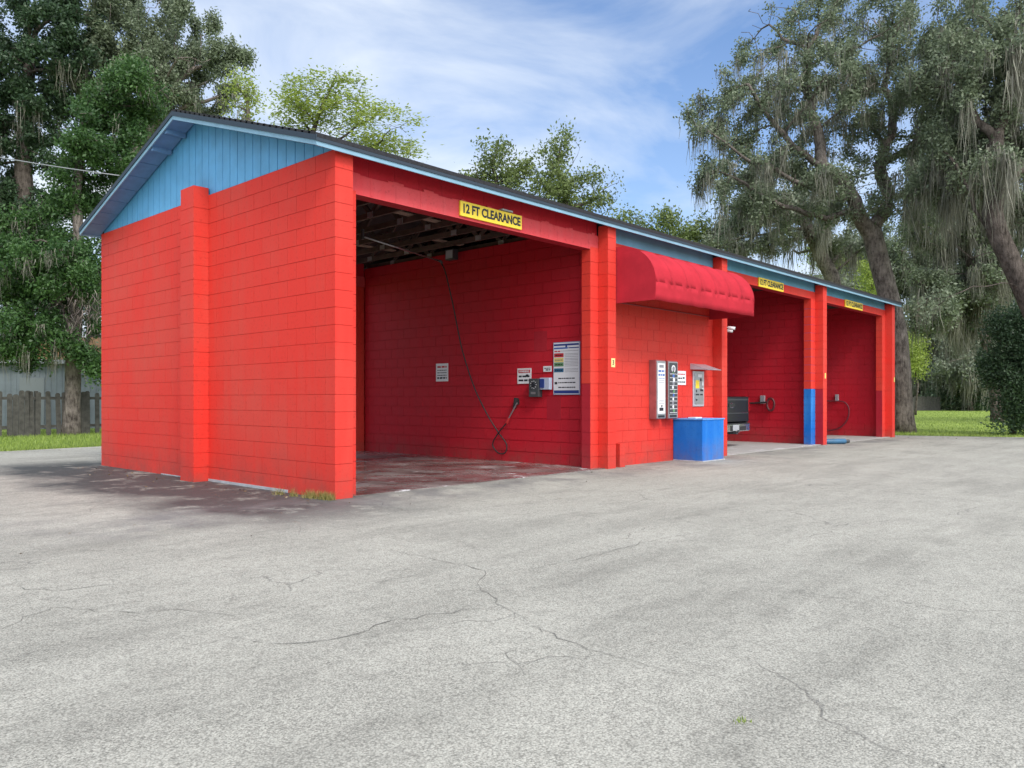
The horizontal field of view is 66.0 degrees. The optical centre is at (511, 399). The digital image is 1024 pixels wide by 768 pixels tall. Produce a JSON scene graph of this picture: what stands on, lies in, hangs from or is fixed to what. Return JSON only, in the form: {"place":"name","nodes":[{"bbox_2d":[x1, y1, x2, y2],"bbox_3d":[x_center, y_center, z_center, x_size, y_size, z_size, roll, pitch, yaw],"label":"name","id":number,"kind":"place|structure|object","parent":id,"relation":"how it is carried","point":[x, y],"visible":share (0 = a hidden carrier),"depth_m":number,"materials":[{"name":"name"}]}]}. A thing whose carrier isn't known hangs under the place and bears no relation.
{"place":"outdoors","nodes":[
{"label":"outdoors","id":0,"kind":"place"},
{"bbox_2d":[0,428,101,450],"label":"grass","id":1,"kind":"structure","parent":0,"point":[38,443],"depth_m":20.90,"materials":[{"name":"green plant"}]},
{"bbox_2d":[0,435,1023,767],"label":"asphalt pavement","id":2,"kind":"structure","parent":0,"point":[858,605],"depth_m":4.22,"materials":[{"name":"grey asphalt"}]},
{"bbox_2d":[270,485,335,500],"bbox_3d":[-2.502,1.105,9.343,1.137,0.120,0.271,0,0,28],"label":"weed clump","id":3,"kind":"object","parent":2,"relation":"on","point":[324,497],"visible":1,"depth_m":9.24,"materials":[{"name":"green plant"}]},
{"bbox_2d":[0,435,959,553],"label":"leaf litter","id":4,"kind":"object","parent":2,"relation":"on","point":[287,496],"visible":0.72,"depth_m":11.41,"materials":[{"name":"brown plant"}]},
{"bbox_2d":[79,109,901,499],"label":"car wash building","id":5,"kind":"structure","parent":2,"relation":"on","point":[271,319],"depth_m":13.19,"materials":[{"name":"red paint"}]},
{"bbox_2d":[0,157,119,175],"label":"service wire","id":6,"kind":"object","parent":5,"relation":"attached to","point":[60,167],"visible":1,"depth_m":13.60,"materials":[{"name":"grey"}]},
{"bbox_2d":[361,229,442,263],"bbox_3d":[-1.958,-2.739,14.270,0.076,0.351,1.952,0,0,40],"label":"hose boom","id":7,"kind":"object","parent":5,"relation":"attached to","point":[363,237],"visible":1,"depth_m":14.08,"materials":[{"name":"metal"}]},
{"bbox_2d":[441,264,517,454],"bbox_3d":[-0.596,-0.799,14.795,1.616,3.661,0.237,0,0,23],"label":"spray hose","id":8,"kind":"object","parent":7,"relation":"hanging from","point":[508,419],"visible":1,"depth_m":14.87,"materials":[{"name":"black rubber"}]},
{"bbox_2d":[436,363,447,381],"bbox_3d":[-1.407,-0.536,15.860,0.360,0.360,0.007,0,0,42],"label":"instruction sign","id":9,"kind":"object","parent":5,"relation":"attached to","point":[442,372],"visible":1,"depth_m":15.85,"materials":[{"name":"white"}]},
{"bbox_2d":[445,248,457,260],"bbox_3d":[-1.183,-2.846,15.547,0.240,0.210,0.164,0,0,42],"label":"flood light","id":10,"kind":"object","parent":5,"relation":"attached to","point":[451,254],"visible":1,"depth_m":15.48,"materials":[{"name":"grey metal"}]},
{"bbox_2d":[459,200,521,229],"bbox_3d":[-0.291,-2.635,11.333,0.031,0.206,1.270,0,0,42],"label":"clearance sign","id":11,"kind":"object","parent":5,"relation":"attached to","point":[486,214],"visible":1,"depth_m":11.28,"materials":[{"name":"yellow metal"}]},
{"bbox_2d":[513,398,518,408],"bbox_3d":[0.068,0.075,14.447,0.122,0.208,0.097,0,0,42],"label":"wand holder","id":12,"kind":"object","parent":5,"relation":"attached to","point":[516,400],"visible":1,"depth_m":14.41,"materials":[{"name":"black metal"}]},
{"bbox_2d":[517,368,530,383],"bbox_3d":[0.223,-0.421,14.366,0.340,0.280,0.009,0,0,42],"label":"warning sign","id":13,"kind":"object","parent":5,"relation":"attached to","point":[523,375],"visible":0.98,"depth_m":14.38,"materials":[{"name":"white"}]},
{"bbox_2d":[529,378,541,396],"bbox_3d":[0.413,-0.202,14.100,0.220,0.330,0.143,0,0,42],"label":"wash selector","id":14,"kind":"object","parent":5,"relation":"attached to","point":[534,388],"visible":1,"depth_m":14.04,"materials":[{"name":"grey plastic"}]},
{"bbox_2d":[540,378,551,389],"bbox_3d":[0.597,-0.273,13.962,0.220,0.210,0.098,0,0,42],"label":"card reader","id":15,"kind":"object","parent":5,"relation":"attached to","point":[545,383],"visible":1,"depth_m":13.91,"materials":[{"name":"blue plastic"}]},
{"bbox_2d":[543,366,551,371],"bbox_3d":[0.628,-0.537,13.996,0.190,0.100,0.007,0,0,42],"label":"notice","id":16,"kind":"object","parent":5,"relation":"attached to","point":[547,368],"visible":1,"depth_m":13.99,"materials":[{"name":"white plastic"}]},
{"bbox_2d":[553,341,579,394],"bbox_3d":[0.947,-0.535,13.695,0.591,0.920,0.018,0,0,42],"label":"wash menu board","id":17,"kind":"object","parent":5,"relation":"attached to","point":[566,368],"visible":1,"depth_m":13.69,"materials":[{"name":"white"}]},
{"bbox_2d":[611,358,614,366],"bbox_3d":[1.698,-0.610,13.226,0.006,0.150,0.110,0,0,42],"label":"bay number plate","id":18,"kind":"object","parent":5,"relation":"attached to","point":[612,362],"visible":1,"depth_m":13.22,"materials":[{"name":"yellow plastic"}]},
{"bbox_2d":[649,360,665,418],"bbox_3d":[2.676,-0.175,14.460,0.183,1.080,0.310,0,0,42],"label":"vending machine","id":19,"kind":"object","parent":5,"relation":"attached to","point":[657,389],"visible":1,"depth_m":14.37,"materials":[{"name":"grey metal"}]},
{"bbox_2d":[665,361,677,418],"bbox_3d":[2.952,-0.175,14.770,0.172,1.080,0.340,0,0,42],"label":"vending machine","id":20,"kind":"object","parent":5,"relation":"attached to","point":[671,389],"visible":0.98,"depth_m":14.68,"materials":[{"name":"grey metal"}]},
{"bbox_2d":[678,371,685,384],"bbox_3d":[3.277,-0.410,15.245,0.007,0.270,0.330,0,0,42],"label":"warning sign","id":21,"kind":"object","parent":5,"relation":"attached to","point":[681,377],"visible":0.84,"depth_m":15.26,"materials":[{"name":"white"}]},
{"bbox_2d":[615,247,753,319],"bbox_3d":[3.179,-2.086,14.429,0.970,0.949,3.564,0,0,42],"label":"entrance awning","id":22,"kind":"object","parent":5,"relation":"attached to","point":[647,275],"visible":1,"depth_m":13.52,"materials":[{"name":"red fabric"}]},
{"bbox_2d":[692,371,703,405],"bbox_3d":[3.704,-0.205,15.722,0.100,0.700,0.430,0,0,42],"label":"change machine","id":23,"kind":"object","parent":5,"relation":"attached to","point":[697,388],"visible":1,"depth_m":15.66,"materials":[{"name":"metal"}]},
{"bbox_2d":[690,363,719,369],"bbox_3d":[3.840,-0.637,15.617,0.338,0.128,0.634,0,0,42],"label":"machine hood","id":24,"kind":"object","parent":5,"relation":"attached to","point":[700,366],"visible":1,"depth_m":15.48,"materials":[{"name":"grey metal"}]},
{"bbox_2d":[749,395,774,411],"bbox_3d":[6.609,0.117,21.065,0.909,0.427,0.105,0,0,42],"label":"wall hose","id":25,"kind":"object","parent":5,"relation":"attached to","point":[762,399],"depth_m":20.91,"materials":[{"name":"black rubber"}]},
{"bbox_2d":[758,277,783,291],"bbox_3d":[5.975,-2.635,18.178,0.031,0.206,1.310,0,0,42],"label":"clearance sign","id":26,"kind":"object","parent":5,"relation":"attached to","point":[770,284],"visible":1,"depth_m":18.12,"materials":[{"name":"yellow paint"}]},
{"bbox_2d":[827,394,849,430],"bbox_3d":[10.322,0.435,25.114,0.865,1.167,0.077,0,0,42],"label":"wall hose","id":27,"kind":"object","parent":5,"relation":"attached to","point":[837,398],"depth_m":25.03,"materials":[{"name":"black rubber"}]},
{"bbox_2d":[845,299,862,310],"bbox_3d":[9.598,-2.635,22.135,0.031,0.206,1.360,0,0,42],"label":"clearance sign","id":28,"kind":"object","parent":5,"relation":"attached to","point":[853,305],"visible":1,"depth_m":22.08,"materials":[{"name":"yellow paint"}]},
{"bbox_2d":[673,418,724,461],"bbox_3d":[3.582,0.770,15.108,0.643,0.810,0.860,0,0,42],"label":"blue utility box","id":29,"kind":"object","parent":2,"relation":"on","point":[698,439],"visible":0.91,"depth_m":14.84,"materials":[{"name":"paint"}]},
{"bbox_2d":[733,716,751,723],"bbox_3d":[0.828,1.155,2.844,0.064,0.020,0.047,0,0,-31],"label":"weed tuft","id":30,"kind":"object","parent":2,"relation":"on","point":[739,720],"visible":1,"depth_m":2.85,"materials":[{"name":"green plant"}]},
{"bbox_2d":[827,439,846,443],"bbox_3d":[8.287,1.095,20.405,0.764,0.136,0.133,0,0,-12],"label":"blue canister","id":31,"kind":"object","parent":2,"relation":"on","point":[836,441],"visible":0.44,"depth_m":20.37,"materials":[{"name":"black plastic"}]},
{"bbox_2d":[0,410,1023,450],"bbox_3d":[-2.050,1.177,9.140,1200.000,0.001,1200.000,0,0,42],"label":"grass ground","id":32,"kind":"structure","parent":0,"point":[936,422],"depth_m":36.55,"materials":[{"name":"green plant"}]},
{"bbox_2d":[0,101,15,258],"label":"shade tree","id":33,"kind":"object","parent":32,"relation":"on","point":[1,172],"visible":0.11,"depth_m":30.88,"materials":[{"name":"green plant"}]},
{"bbox_2d":[0,390,100,436],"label":"wooden fence","id":34,"kind":"object","parent":32,"relation":"on","point":[27,422],"visible":0.56,"depth_m":24.77,"materials":[{"name":"grey wood"}]},
{"bbox_2d":[0,337,101,428],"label":"shed","id":35,"kind":"structure","parent":32,"relation":"on","point":[14,384],"depth_m":30.79,"materials":[{"name":"metal"}]},
{"bbox_2d":[20,378,43,428],"bbox_3d":[-18.683,0.165,30.686,0.850,2.000,0.025,0,0,-14],"label":"door","id":36,"kind":"structure","parent":35,"relation":"in","point":[38,384],"depth_m":30.71,"materials":[{"name":"grey"}]},
{"bbox_2d":[1,172,101,337],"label":"shade tree","id":37,"kind":"object","parent":32,"relation":"on","point":[97,247],"visible":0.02,"depth_m":39.93,"materials":[{"name":"green plant"}]},
{"bbox_2d":[0,0,107,316],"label":"shade tree","id":38,"kind":"object","parent":32,"relation":"on","point":[26,54],"visible":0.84,"depth_m":30.45,"materials":[{"name":"green plant"}]},
{"bbox_2d":[0,50,179,435],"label":"shade tree","id":39,"kind":"object","parent":32,"relation":"on","point":[43,276],"visible":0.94,"depth_m":24.91,"materials":[{"name":"green plant"}]},
{"bbox_2d":[57,260,100,352],"bbox_3d":[-13.258,-2.847,24.779,2.167,2.891,1.954,0,0,3],"label":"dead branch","id":40,"kind":"object","parent":39,"relation":"hanging from","point":[82,311],"visible":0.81,"depth_m":24.50,"materials":[{"name":"plant"}]},
{"bbox_2d":[60,0,260,160],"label":"live oak","id":41,"kind":"object","parent":32,"relation":"on","point":[195,60],"visible":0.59,"depth_m":31.55,"materials":[{"name":"green plant"}]},
{"bbox_2d":[212,59,273,121],"bbox_3d":[-8.759,-4.996,26.002,2.157,12.424,1.653,0,0,-27],"label":"sapling","id":42,"kind":"object","parent":32,"relation":"on","point":[247,98],"visible":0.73,"depth_m":25.90,"materials":[{"name":"green plant"}]},
{"bbox_2d":[257,58,442,161],"bbox_3d":[-4.547,-4.075,21.941,4.984,10.586,3.271,0,0,-15],"label":"feathery tree","id":43,"kind":"object","parent":32,"relation":"on","point":[322,106],"visible":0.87,"depth_m":21.79,"materials":[{"name":"green plant"}]},
{"bbox_2d":[454,127,548,197],"bbox_3d":[-0.449,-4.499,29.997,2.652,11.427,3.795,0,0,73],"label":"leafy tree","id":44,"kind":"object","parent":32,"relation":"on","point":[510,177],"visible":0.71,"depth_m":29.77,"materials":[{"name":"green plant"}]},
{"bbox_2d":[523,115,625,218],"bbox_3d":[2.270,-4.725,29.984,3.836,11.880,3.769,0,0,42],"label":"leafy tree","id":45,"kind":"object","parent":32,"relation":"on","point":[558,184],"visible":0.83,"depth_m":29.74,"materials":[{"name":"green plant"}]},
{"bbox_2d":[605,198,714,242],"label":"leafy tree","id":46,"kind":"object","parent":32,"relation":"on","point":[691,232],"visible":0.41,"depth_m":46.95,"materials":[{"name":"green plant"}]},
{"bbox_2d":[696,154,869,287],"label":"live oak","id":47,"kind":"object","parent":32,"relation":"on","point":[828,251],"visible":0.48,"depth_m":45.55,"materials":[{"name":"green plant"}]},
{"bbox_2d":[673,0,973,432],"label":"live oak","id":48,"kind":"object","parent":32,"relation":"on","point":[862,82],"visible":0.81,"depth_m":27.25,"materials":[{"name":"green plant"}]},
{"bbox_2d":[797,242,876,294],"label":"yellow tree","id":49,"kind":"object","parent":32,"relation":"on","point":[869,281],"visible":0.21,"depth_m":59.67,"materials":[{"name":"green plant"}]},
{"bbox_2d":[794,232,910,301],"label":"live oak","id":50,"kind":"object","parent":32,"relation":"on","point":[896,276],"visible":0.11,"depth_m":85.54,"materials":[{"name":"green plant"}]},
{"bbox_2d":[905,315,936,396],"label":"distant woods","id":51,"kind":"object","parent":32,"relation":"on","point":[919,391],"depth_m":99.12,"materials":[{"name":"green plant"}]},
{"bbox_2d":[908,333,935,414],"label":"yellow shrub","id":52,"kind":"object","parent":32,"relation":"on","point":[917,358],"visible":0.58,"depth_m":57.48,"materials":[{"name":"green plant"}]},
{"bbox_2d":[873,218,973,395],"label":"live oak","id":53,"kind":"object","parent":32,"relation":"on","point":[897,246],"visible":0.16,"depth_m":84.25,"materials":[{"name":"green plant"}]},
{"bbox_2d":[913,396,940,410],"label":"wooden fence","id":54,"kind":"object","parent":32,"relation":"on","point":[923,404],"visible":0.18,"depth_m":79.75,"materials":[{"name":"grey wood"}]},
{"bbox_2d":[920,382,986,410],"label":"bush","id":55,"kind":"object","parent":32,"relation":"on","point":[954,407],"visible":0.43,"depth_m":80.57,"materials":[{"name":"green plant"}]},
{"bbox_2d":[923,375,989,410],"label":"bush","id":56,"kind":"object","parent":32,"relation":"on","point":[977,402],"visible":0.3,"depth_m":80.00,"materials":[{"name":"green plant"}]},
{"bbox_2d":[891,0,1023,333],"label":"live oak","id":57,"kind":"object","parent":32,"relation":"on","point":[993,157],"visible":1,"depth_m":23.27,"materials":[{"name":"green plant"}]},
{"bbox_2d":[894,110,1023,421],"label":"live oak","id":58,"kind":"object","parent":32,"relation":"on","point":[980,270],"visible":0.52,"depth_m":39.37,"materials":[{"name":"green plant"}]},
{"bbox_2d":[908,265,1018,410],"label":"live oak","id":59,"kind":"object","parent":32,"relation":"on","point":[945,373],"visible":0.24,"depth_m":78.00,"materials":[{"name":"green plant"}]},
{"bbox_2d":[951,235,1023,363],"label":"live oak","id":60,"kind":"object","parent":32,"relation":"on","point":[973,254],"visible":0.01,"depth_m":82.86,"materials":[{"name":"green plant"}]},
{"bbox_2d":[974,390,1006,410],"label":"bush","id":61,"kind":"object","parent":32,"relation":"on","point":[986,404],"visible":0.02,"depth_m":81.03,"materials":[{"name":"green plant"}]},
{"bbox_2d":[960,296,1023,435],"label":"evergreen shrub","id":62,"kind":"object","parent":32,"relation":"on","point":[1001,373],"visible":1,"depth_m":25.78,"materials":[{"name":"green plant"}]},
{"bbox_2d":[0,0,1023,336],"label":"sky","id":63,"kind":"structure","parent":0,"point":[513,68],"materials":[{"name":"blue"}]},
{"bbox_2d":[353,435,887,496],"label":"bay floor","id":64,"kind":"structure","parent":0,"point":[381,472],"depth_m":12.91,"materials":[{"name":"concrete"}]},
{"bbox_2d":[727,396,750,433],"bbox_3d":[3.347,0.253,20.577,5.553,1.800,2.400,0,0,42],"label":"pickup truck","id":65,"kind":"object","parent":64,"relation":"on","point":[737,413],"visible":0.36,"depth_m":19.03,"materials":[{"name":"black paint"}]},
{"bbox_2d":[895,410,1022,436],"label":"grass","id":66,"kind":"structure","parent":0,"point":[968,427],"depth_m":33.32,"materials":[{"name":"green plant"}]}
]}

